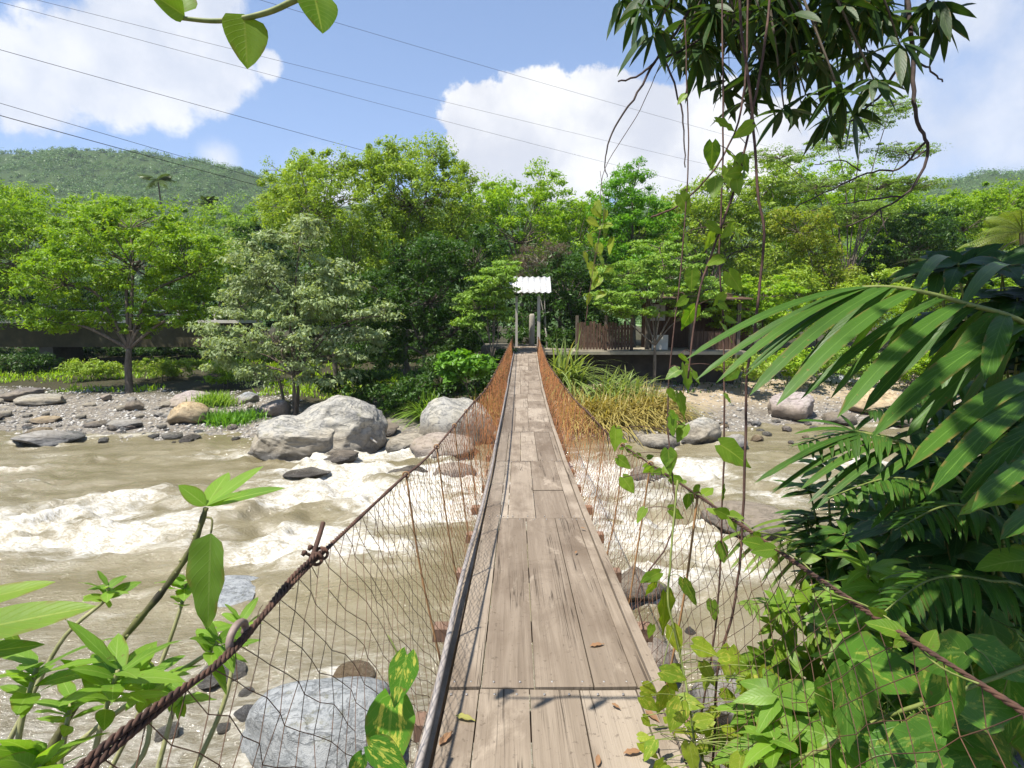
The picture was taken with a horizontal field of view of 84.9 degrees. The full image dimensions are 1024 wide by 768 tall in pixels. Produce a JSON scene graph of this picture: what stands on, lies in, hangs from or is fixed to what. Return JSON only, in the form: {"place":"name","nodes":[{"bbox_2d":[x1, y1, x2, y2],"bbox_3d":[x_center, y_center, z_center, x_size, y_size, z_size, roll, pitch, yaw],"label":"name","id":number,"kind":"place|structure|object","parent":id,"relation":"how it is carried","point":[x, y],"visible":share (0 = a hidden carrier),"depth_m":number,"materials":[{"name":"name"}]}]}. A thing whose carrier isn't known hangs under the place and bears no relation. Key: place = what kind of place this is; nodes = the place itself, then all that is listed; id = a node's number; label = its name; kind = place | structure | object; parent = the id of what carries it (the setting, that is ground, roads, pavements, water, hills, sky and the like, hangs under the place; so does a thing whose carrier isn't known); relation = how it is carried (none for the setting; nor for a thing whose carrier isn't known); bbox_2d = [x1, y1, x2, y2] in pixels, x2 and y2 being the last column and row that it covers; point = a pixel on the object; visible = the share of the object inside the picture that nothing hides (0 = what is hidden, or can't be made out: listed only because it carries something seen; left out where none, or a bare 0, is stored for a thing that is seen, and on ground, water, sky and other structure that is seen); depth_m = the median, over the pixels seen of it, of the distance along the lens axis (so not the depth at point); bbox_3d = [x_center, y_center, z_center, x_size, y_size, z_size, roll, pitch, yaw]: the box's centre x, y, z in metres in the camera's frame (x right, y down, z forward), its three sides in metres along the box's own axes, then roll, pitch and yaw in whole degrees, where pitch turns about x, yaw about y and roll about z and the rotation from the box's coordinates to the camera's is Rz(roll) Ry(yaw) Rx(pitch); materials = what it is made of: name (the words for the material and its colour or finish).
{"place":"outdoors","nodes":[
{"label":"outdoors","id":0,"kind":"place"},
{"bbox_2d":[0,421,980,767],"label":"river water","id":1,"kind":"structure","parent":0,"point":[76,515],"depth_m":10.36,"materials":[{"name":"liquid"}]},
{"bbox_2d":[10,430,85,446],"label":"boulder","id":2,"kind":"object","parent":1,"relation":"in","point":[40,438],"visible":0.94,"depth_m":19.18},
{"bbox_2d":[217,575,258,606],"bbox_3d":[-4.614,3.280,8.759,1.186,0.202,1.262,-2,7,-17],"label":"boulder","id":3,"kind":"object","parent":1,"relation":"in","point":[236,589],"visible":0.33,"depth_m":8.69,"materials":[{"name":"stone"}]},
{"bbox_2d":[240,676,389,767],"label":"boulder","id":4,"kind":"object","parent":1,"relation":"in","point":[306,758],"visible":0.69,"depth_m":5.18,"materials":[{"name":"stone"}]},
{"bbox_2d":[410,432,474,457],"bbox_3d":[-2.211,2.025,17.811,2.105,0.838,2.013,0,6,0],"label":"boulder","id":5,"kind":"object","parent":1,"relation":"in","point":[421,446],"visible":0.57,"depth_m":17.42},
{"bbox_2d":[682,417,721,444],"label":"boulder","id":6,"kind":"object","parent":1,"relation":"in","point":[704,430],"visible":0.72,"depth_m":19.19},
{"bbox_2d":[699,500,784,540],"bbox_3d":[4.690,2.794,11.423,1.574,0.587,1.733,0,6,0],"label":"boulder","id":7,"kind":"object","parent":1,"relation":"in","point":[755,514],"visible":0.52,"depth_m":11.14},
{"bbox_2d":[0,325,1023,767],"bbox_3d":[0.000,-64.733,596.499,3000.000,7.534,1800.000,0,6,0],"label":"ground","id":8,"kind":"structure","parent":0,"point":[186,381],"depth_m":27.58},
{"bbox_2d":[0,348,64,373],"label":"bank shrub","id":9,"kind":"object","parent":8,"relation":"on","point":[27,359],"visible":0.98,"depth_m":35.73,"materials":[{"name":"green plant"}]},
{"bbox_2d":[0,181,95,347],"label":"background tree","id":10,"kind":"object","parent":8,"relation":"on","point":[63,200],"visible":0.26,"depth_m":50.87,"materials":[{"name":"green plant"}]},
{"bbox_2d":[0,581,95,657],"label":"broadleaf plant","id":11,"kind":"object","parent":8,"relation":"on","point":[16,620],"visible":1,"depth_m":0.99,"materials":[{"name":"green plant"}]},
{"bbox_2d":[0,732,109,767],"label":"leafy shoot","id":12,"kind":"object","parent":8,"relation":"on","point":[20,753],"visible":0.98,"depth_m":1.02,"materials":[{"name":"green plant"}]},
{"bbox_2d":[0,638,116,739],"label":"leafy shoot","id":13,"kind":"object","parent":8,"relation":"on","point":[23,699],"visible":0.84,"depth_m":1.18,"materials":[{"name":"green plant"}]},
{"bbox_2d":[0,179,134,331],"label":"broad tree","id":14,"kind":"object","parent":8,"relation":"on","point":[11,226],"visible":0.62,"depth_m":36.83,"materials":[{"name":"green plant"}]},
{"bbox_2d":[0,260,144,319],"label":"backdrop tree","id":15,"kind":"object","parent":8,"relation":"on","point":[118,293],"visible":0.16,"depth_m":55.23,"materials":[{"name":"green plant"}]},
{"bbox_2d":[33,678,111,763],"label":"leafy shoot","id":16,"kind":"object","parent":8,"relation":"on","point":[69,709],"visible":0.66,"depth_m":1.29,"materials":[{"name":"green plant"}]},
{"bbox_2d":[7,571,140,738],"bbox_3d":[-1.306,0.797,1.680,0.329,0.434,0.151,-2,7,-21],"label":"leafy shoot","id":17,"kind":"object","parent":8,"relation":"on","point":[108,590],"visible":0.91,"depth_m":1.69,"materials":[{"name":"green plant"}]},
{"bbox_2d":[56,357,123,380],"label":"bank shrub","id":18,"kind":"object","parent":8,"relation":"on","point":[93,367],"visible":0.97,"depth_m":32.61,"materials":[{"name":"green plant"}]},
{"bbox_2d":[58,619,185,749],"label":"leafy shoot","id":19,"kind":"object","parent":8,"relation":"on","point":[126,669],"visible":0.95,"depth_m":1.20,"materials":[{"name":"green plant"}]},
{"bbox_2d":[0,196,245,392],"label":"tree","id":20,"kind":"object","parent":8,"relation":"on","point":[170,235],"visible":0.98,"depth_m":28.47,"materials":[{"name":"green plant"}]},
{"bbox_2d":[0,310,262,363],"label":"concrete bridge","id":21,"kind":"structure","parent":8,"relation":"on","point":[69,346],"depth_m":39.89,"materials":[{"name":"beige paint"}]},
{"bbox_2d":[109,574,191,767],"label":"leafy shoot","id":22,"kind":"object","parent":8,"relation":"on","point":[183,594],"visible":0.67,"depth_m":1.63,"materials":[{"name":"green plant"}]},
{"bbox_2d":[109,655,200,767],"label":"leafy shoot","id":23,"kind":"object","parent":8,"relation":"on","point":[142,706],"visible":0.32,"depth_m":1.33,"materials":[{"name":"green plant"}]},
{"bbox_2d":[55,619,260,763],"bbox_3d":[-0.963,0.805,1.423,0.596,0.436,0.189,-1,6,-5],"label":"leafy shoot","id":24,"kind":"object","parent":8,"relation":"on","point":[209,640],"visible":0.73,"depth_m":1.40,"materials":[{"name":"green plant"}]},
{"bbox_2d":[61,189,259,305],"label":"background tree","id":25,"kind":"object","parent":8,"relation":"on","point":[140,202],"visible":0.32,"depth_m":58.97,"materials":[{"name":"green plant"}]},
{"bbox_2d":[47,466,283,748],"bbox_3d":[-0.882,0.650,1.386,0.688,0.891,0.280,-1,6,-10],"label":"leafy shrub","id":26,"kind":"object","parent":8,"relation":"on","point":[203,556],"visible":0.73,"depth_m":1.33,"materials":[{"name":"green plant"}]},
{"bbox_2d":[132,356,205,380],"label":"bank shrub","id":27,"kind":"object","parent":8,"relation":"on","point":[168,367],"visible":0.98,"depth_m":32.71,"materials":[{"name":"green plant"}]},
{"bbox_2d":[156,679,216,767],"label":"leafy shoot","id":28,"kind":"object","parent":8,"relation":"on","point":[189,699],"visible":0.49,"depth_m":1.43,"materials":[{"name":"green plant"}]},
{"bbox_2d":[167,401,209,423],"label":"boulder","id":29,"kind":"object","parent":8,"relation":"on","point":[186,412],"visible":0.81,"depth_m":22.08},
{"bbox_2d":[0,355,404,399],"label":"grass","id":30,"kind":"structure","parent":8,"relation":"on","point":[117,375],"depth_m":33.39,"materials":[{"name":"green plant"}]},
{"bbox_2d":[193,597,259,767],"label":"leafy shoot","id":31,"kind":"object","parent":8,"relation":"on","point":[248,609],"visible":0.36,"depth_m":1.57,"materials":[{"name":"green plant"}]},
{"bbox_2d":[192,191,262,319],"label":"background tree","id":32,"kind":"object","parent":8,"relation":"on","point":[232,221],"visible":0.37,"depth_m":45.83,"materials":[{"name":"green plant"}]},
{"bbox_2d":[198,402,271,428],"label":"grass clump","id":33,"kind":"object","parent":8,"relation":"on","point":[229,418],"visible":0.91,"depth_m":22.43,"materials":[{"name":"green plant"}]},
{"bbox_2d":[247,415,334,461],"bbox_3d":[-6.923,1.839,17.762,2.742,1.674,1.817,0,6,0],"label":"boulder","id":34,"kind":"object","parent":8,"relation":"on","point":[288,438],"visible":0.75,"depth_m":17.11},
{"bbox_2d":[183,213,405,415],"bbox_3d":[-8.943,-2.717,23.505,8.958,8.751,4.270,0,6,0],"label":"tree","id":35,"kind":"object","parent":8,"relation":"on","point":[290,300],"visible":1,"depth_m":23.10,"materials":[{"name":"green plant"}]},
{"bbox_2d":[221,201,367,349],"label":"backdrop tree","id":36,"kind":"object","parent":8,"relation":"on","point":[284,260],"visible":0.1,"depth_m":46.65,"materials":[{"name":"green plant"}]},
{"bbox_2d":[249,140,398,378],"bbox_3d":[-10.547,-6.473,30.334,8.524,13.550,7.008,0,6,0],"label":"tall tree","id":37,"kind":"object","parent":8,"relation":"on","point":[292,198],"visible":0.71,"depth_m":29.91,"materials":[{"name":"green plant"}]},
{"bbox_2d":[297,395,387,453],"bbox_3d":[-5.888,1.537,18.723,3.214,2.441,2.893,5,8,36],"label":"boulder","id":38,"kind":"object","parent":8,"relation":"on","point":[354,423],"visible":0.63,"depth_m":17.82,"materials":[{"name":"stone"}]},
{"bbox_2d":[314,364,395,404],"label":"bank shrub","id":39,"kind":"object","parent":8,"relation":"on","point":[374,377],"visible":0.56,"depth_m":24.02,"materials":[{"name":"green plant"}]},
{"bbox_2d":[358,374,441,416],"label":"bank shrub","id":40,"kind":"object","parent":8,"relation":"on","point":[405,386],"visible":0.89,"depth_m":23.04,"materials":[{"name":"green plant"}]},
{"bbox_2d":[342,128,496,374],"bbox_3d":[-5.533,-7.529,33.285,9.218,14.903,7.855,0,6,0],"label":"tall tree","id":41,"kind":"object","parent":8,"relation":"on","point":[406,210],"visible":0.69,"depth_m":32.23,"materials":[{"name":"green plant"}]},
{"bbox_2d":[337,222,508,377],"bbox_3d":[-4.193,-3.563,27.649,7.995,8.890,5.888,-5,8,-39],"label":"dark tree","id":42,"kind":"object","parent":8,"relation":"on","point":[422,271],"visible":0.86,"depth_m":26.64,"materials":[{"name":"green plant"}]},
{"bbox_2d":[403,351,473,397],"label":"bank shrub","id":43,"kind":"object","parent":8,"relation":"on","point":[430,370],"visible":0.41,"depth_m":24.40,"materials":[{"name":"green plant"}]},
{"bbox_2d":[419,396,493,444],"bbox_3d":[-1.932,1.390,19.561,2.671,1.975,2.194,0,6,0],"label":"boulder","id":44,"kind":"object","parent":8,"relation":"on","point":[442,414],"visible":0.45,"depth_m":18.85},
{"bbox_2d":[433,348,498,398],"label":"bush","id":45,"kind":"object","parent":8,"relation":"on","point":[452,366],"visible":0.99,"depth_m":22.09,"materials":[{"name":"green plant"}]},
{"bbox_2d":[406,206,526,340],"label":"backdrop tree","id":46,"kind":"object","parent":8,"relation":"on","point":[466,287],"visible":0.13,"depth_m":50.12,"materials":[{"name":"green plant"}]},
{"bbox_2d":[0,373,957,442],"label":"pebbles","id":47,"kind":"object","parent":8,"relation":"on","point":[127,416],"visible":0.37,"depth_m":24.98,"materials":[{"name":"stone"}]},
{"bbox_2d":[449,260,522,357],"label":"tree","id":48,"kind":"object","parent":8,"relation":"on","point":[500,270],"visible":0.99,"depth_m":25.04,"materials":[{"name":"green plant"}]},
{"bbox_2d":[481,343,544,380],"bbox_3d":[0.039,-1.169,30.226,3.154,1.870,4.970,0,6,0],"label":"abutment","id":49,"kind":"object","parent":8,"relation":"on","point":[499,346],"visible":0.21,"depth_m":27.78,"materials":[{"name":"concrete"}]},
{"bbox_2d":[509,276,550,357],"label":"entrance gate","id":50,"kind":"structure","parent":49,"relation":"on","point":[532,284],"depth_m":27.38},
{"bbox_2d":[72,336,1023,767],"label":"footbridge","id":51,"kind":"object","parent":49,"relation":"on","point":[580,606],"visible":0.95,"depth_m":2.91,"materials":[{"name":"brown wood"}]},
{"bbox_2d":[348,635,418,767],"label":"pothos plant","id":52,"kind":"object","parent":51,"relation":"attached to","point":[389,723],"visible":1,"depth_m":1.57,"materials":[{"name":"green plant"}]},
{"bbox_2d":[636,480,780,767],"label":"hanging vine","id":53,"kind":"object","parent":51,"relation":"hanging from","point":[679,707],"visible":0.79,"depth_m":2.12,"materials":[{"name":"green plant"}]},
{"bbox_2d":[619,438,979,684],"bbox_3d":[0.860,0.513,2.849,0.162,0.353,3.651,0,6,1],"label":"cable creeper","id":54,"kind":"object","parent":51,"relation":"attached to","point":[760,547],"visible":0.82,"depth_m":1.79,"materials":[{"name":"green plant"}]},
{"bbox_2d":[774,607,1023,767],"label":"pothos plant","id":55,"kind":"object","parent":51,"relation":"attached to","point":[992,646],"visible":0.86,"depth_m":1.53,"materials":[{"name":"green plant"}]},
{"bbox_2d":[455,156,609,342],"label":"fresh tree","id":56,"kind":"object","parent":8,"relation":"on","point":[498,195],"visible":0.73,"depth_m":41.28,"materials":[{"name":"green plant"}]},
{"bbox_2d":[508,238,570,347],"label":"dead tree","id":57,"kind":"object","parent":8,"relation":"on","point":[534,255],"visible":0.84,"depth_m":31.02,"materials":[{"name":"plant"}]},
{"bbox_2d":[498,241,641,341],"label":"dark tree","id":58,"kind":"object","parent":8,"relation":"on","point":[568,300],"visible":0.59,"depth_m":31.91,"materials":[{"name":"green plant"}]},
{"bbox_2d":[542,327,645,424],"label":"reed clump","id":59,"kind":"object","parent":8,"relation":"on","point":[573,374],"visible":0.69,"depth_m":24.83,"materials":[{"name":"plant"}]},
{"bbox_2d":[550,380,666,449],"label":"reed clump","id":60,"kind":"object","parent":8,"relation":"on","point":[601,413],"visible":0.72,"depth_m":21.05,"materials":[{"name":"plant"}]},
{"bbox_2d":[581,155,683,346],"bbox_3d":[8.241,-8.073,37.671,7.025,13.786,7.685,0,6,0],"label":"round tree","id":61,"kind":"object","parent":8,"relation":"on","point":[627,220],"visible":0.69,"depth_m":37.07,"materials":[{"name":"green plant"}]},
{"bbox_2d":[573,365,701,426],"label":"reed clump","id":62,"kind":"object","parent":8,"relation":"on","point":[624,381],"visible":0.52,"depth_m":23.86,"materials":[{"name":"plant"}]},
{"bbox_2d":[545,347,745,384],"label":"landing platform","id":63,"kind":"structure","parent":8,"relation":"on","point":[638,359],"depth_m":28.65,"materials":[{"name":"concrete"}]},
{"bbox_2d":[575,315,634,350],"bbox_3d":[4.640,-2.548,27.976,2.920,1.750,0.228,0,6,0],"label":"picket fence","id":64,"kind":"object","parent":63,"relation":"on","point":[612,333],"visible":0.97,"depth_m":27.89,"materials":[{"name":"brown wood"}]},
{"bbox_2d":[630,293,753,349],"bbox_3d":[9.868,-3.438,30.105,6.893,3.050,3.400,0,6,0],"label":"riverside hut","id":65,"kind":"object","parent":63,"relation":"on","point":[704,333],"visible":0.59,"depth_m":31.25,"materials":[{"name":"brown wood"}]},
{"bbox_2d":[594,381,700,440],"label":"reed clump","id":66,"kind":"object","parent":8,"relation":"on","point":[652,416],"visible":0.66,"depth_m":21.54,"materials":[{"name":"plant"}]},
{"bbox_2d":[583,235,727,386],"bbox_3d":[6.782,-3.236,26.933,6.848,7.507,3.842,0,6,0],"label":"layered tree","id":67,"kind":"object","parent":8,"relation":"on","point":[619,308],"visible":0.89,"depth_m":26.58,"materials":[{"name":"green plant"}]},
{"bbox_2d":[690,669,740,729],"bbox_3d":[2.308,3.393,5.944,0.813,0.803,0.700,0,6,0],"label":"boulder","id":68,"kind":"object","parent":8,"relation":"on","point":[695,693],"visible":0.14,"depth_m":5.73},
{"bbox_2d":[634,152,804,302],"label":"olive tree","id":69,"kind":"object","parent":8,"relation":"on","point":[707,208],"visible":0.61,"depth_m":42.64,"materials":[{"name":"green plant"}]},
{"bbox_2d":[674,216,830,320],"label":"backdrop tree","id":70,"kind":"object","parent":8,"relation":"on","point":[778,258],"visible":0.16,"depth_m":50.86,"materials":[{"name":"green plant"}]},
{"bbox_2d":[699,274,831,362],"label":"green bush","id":71,"kind":"object","parent":8,"relation":"on","point":[768,301],"visible":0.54,"depth_m":29.52,"materials":[{"name":"green plant"}]},
{"bbox_2d":[712,518,829,610],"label":"fern plant","id":72,"kind":"object","parent":8,"relation":"on","point":[781,559],"visible":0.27,"depth_m":2.98,"materials":[{"name":"green plant"}]},
{"bbox_2d":[604,0,976,233],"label":"mango tree","id":73,"kind":"object","parent":8,"relation":"on","point":[830,33],"visible":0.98,"depth_m":3.00,"materials":[{"name":"green plant"}]},
{"bbox_2d":[154,0,337,68],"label":"pothos vine","id":74,"kind":"object","parent":73,"relation":"attached to","point":[246,35],"visible":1,"depth_m":1.58,"materials":[{"name":"green plant"}]},
{"bbox_2d":[583,63,660,326],"bbox_3d":[0.636,-1.042,3.196,0.453,1.428,0.142,3,7,28],"label":"hanging vine","id":75,"kind":"object","parent":73,"relation":"hanging from","point":[596,211],"visible":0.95,"depth_m":3.30,"materials":[{"name":"green plant"}]},
{"bbox_2d":[609,20,700,641],"bbox_3d":[0.672,-0.270,2.415,0.420,2.675,0.294,-4,7,-32],"label":"hanging vine","id":76,"kind":"object","parent":73,"relation":"hanging from","point":[668,456],"visible":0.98,"depth_m":2.49,"materials":[{"name":"green plant"}]},
{"bbox_2d":[681,0,750,712],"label":"hanging vine","id":77,"kind":"object","parent":73,"relation":"hanging from","point":[729,450],"visible":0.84,"depth_m":2.49,"materials":[{"name":"green plant"}]},
{"bbox_2d":[678,0,770,384],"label":"hanging vine","id":78,"kind":"object","parent":73,"relation":"hanging from","point":[712,150],"visible":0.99,"depth_m":2.37,"materials":[{"name":"green plant"}]},
{"bbox_2d":[712,0,765,765],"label":"hanging vine","id":79,"kind":"object","parent":73,"relation":"hanging from","point":[759,284],"visible":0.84,"depth_m":2.30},
{"bbox_2d":[767,392,814,421],"bbox_3d":[12.069,1.130,24.251,1.805,1.535,2.153,1,6,8],"label":"boulder","id":80,"kind":"object","parent":8,"relation":"on","point":[793,407],"visible":0.73,"depth_m":23.66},
{"bbox_2d":[731,579,872,721],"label":"bank plant","id":81,"kind":"object","parent":8,"relation":"on","point":[783,668],"visible":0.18,"depth_m":2.21,"materials":[{"name":"green plant"}]},
{"bbox_2d":[762,204,876,350],"bbox_3d":[18.001,-5.484,33.469,6.647,10.177,4.003,0,6,0],"label":"tree","id":82,"kind":"object","parent":8,"relation":"on","point":[782,216],"visible":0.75,"depth_m":32.69,"materials":[{"name":"green plant"}]},
{"bbox_2d":[737,587,909,695],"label":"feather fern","id":83,"kind":"object","parent":8,"relation":"on","point":[822,637],"visible":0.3,"depth_m":2.14,"materials":[{"name":"green plant"}]},
{"bbox_2d":[772,455,888,609],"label":"bank plant","id":84,"kind":"object","parent":8,"relation":"on","point":[821,538],"visible":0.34,"depth_m":2.94,"materials":[{"name":"green plant"}]},
{"bbox_2d":[768,258,910,348],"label":"green bush","id":85,"kind":"object","parent":8,"relation":"on","point":[803,276],"visible":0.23,"depth_m":31.18,"materials":[{"name":"green plant"}]},
{"bbox_2d":[737,153,956,286],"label":"olive tree","id":86,"kind":"object","parent":8,"relation":"on","point":[834,199],"visible":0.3,"depth_m":44.13,"materials":[{"name":"green plant"}]},
{"bbox_2d":[745,95,956,341],"bbox_3d":[21.430,-9.650,36.647,13.741,17.507,5.924,0,6,0],"label":"feathery tree","id":87,"kind":"object","parent":8,"relation":"on","point":[859,183],"visible":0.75,"depth_m":35.74,"materials":[{"name":"green plant"}]},
{"bbox_2d":[685,254,1023,539],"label":"frond","id":88,"kind":"object","parent":8,"relation":"on","point":[977,342],"visible":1,"depth_m":1.45,"materials":[{"name":"plant"}]},
{"bbox_2d":[711,668,1016,767],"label":"bank plant","id":89,"kind":"object","parent":8,"relation":"on","point":[764,750],"visible":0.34,"depth_m":1.79,"materials":[{"name":"green plant"}]},
{"bbox_2d":[802,543,937,660],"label":"bank plant","id":90,"kind":"object","parent":8,"relation":"on","point":[858,585],"visible":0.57,"depth_m":1.86,"materials":[{"name":"green plant"}]},
{"bbox_2d":[755,415,1014,753],"bbox_3d":[1.426,1.183,2.128,1.243,2.126,0.353,-2,7,-16],"label":"split leaf plant","id":91,"kind":"object","parent":8,"relation":"on","point":[847,475],"visible":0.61,"depth_m":1.96,"materials":[{"name":"plant"}]},
{"bbox_2d":[833,200,974,312],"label":"tree","id":92,"kind":"object","parent":8,"relation":"on","point":[944,227],"visible":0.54,"depth_m":37.70,"materials":[{"name":"green plant"}]},
{"bbox_2d":[790,404,1021,611],"bbox_3d":[1.585,1.194,2.144,1.156,2.236,0.514,-1,6,-13],"label":"feather fern","id":93,"kind":"object","parent":8,"relation":"on","point":[903,487],"visible":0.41,"depth_m":1.94,"materials":[{"name":"green plant"}]},
{"bbox_2d":[839,427,1023,755],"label":"bank plant","id":94,"kind":"object","parent":8,"relation":"on","point":[961,553],"visible":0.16,"depth_m":2.10,"materials":[{"name":"green plant"}]},
{"bbox_2d":[870,380,1023,631],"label":"feather fern","id":95,"kind":"object","parent":8,"relation":"on","point":[934,597],"visible":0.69,"depth_m":1.64,"materials":[{"name":"green plant"}]},
{"bbox_2d":[877,176,1023,320],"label":"tree","id":96,"kind":"object","parent":8,"relation":"on","point":[986,202],"visible":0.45,"depth_m":45.54,"materials":[{"name":"green plant"}]},
{"bbox_2d":[885,249,1019,318],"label":"tree","id":97,"kind":"object","parent":8,"relation":"on","point":[899,308],"visible":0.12,"depth_m":28.56,"materials":[{"name":"green plant"}]},
{"bbox_2d":[884,243,1023,756],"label":"bank plant","id":98,"kind":"object","parent":8,"relation":"on","point":[962,268],"visible":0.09,"depth_m":2.62,"materials":[{"name":"green plant"}]},
{"bbox_2d":[957,433,1023,572],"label":"bank plant","id":99,"kind":"object","parent":8,"relation":"on","point":[1004,559],"visible":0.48,"depth_m":1.61,"materials":[{"name":"green plant"}]},
{"bbox_2d":[957,209,1023,287],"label":"palm tree","id":100,"kind":"object","parent":8,"relation":"on","point":[1007,233],"visible":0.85,"depth_m":24.09,"materials":[{"name":"green plant"}]},
{"bbox_2d":[0,149,1023,325],"bbox_3d":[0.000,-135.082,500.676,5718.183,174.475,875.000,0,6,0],"label":"hills","id":101,"kind":"structure","parent":0,"point":[147,166],"depth_m":472.58,"materials":[{"name":"plant"}]},
{"bbox_2d":[0,145,1023,330],"bbox_3d":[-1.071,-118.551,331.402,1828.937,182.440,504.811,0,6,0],"label":"forest","id":102,"kind":"object","parent":101,"relation":"on","point":[40,155],"visible":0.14,"depth_m":471.44,"materials":[{"name":"green plant"}]},
{"bbox_2d":[0,0,1023,207],"label":"sky","id":103,"kind":"structure","parent":0,"point":[978,107],"materials":[{"name":"blue"}]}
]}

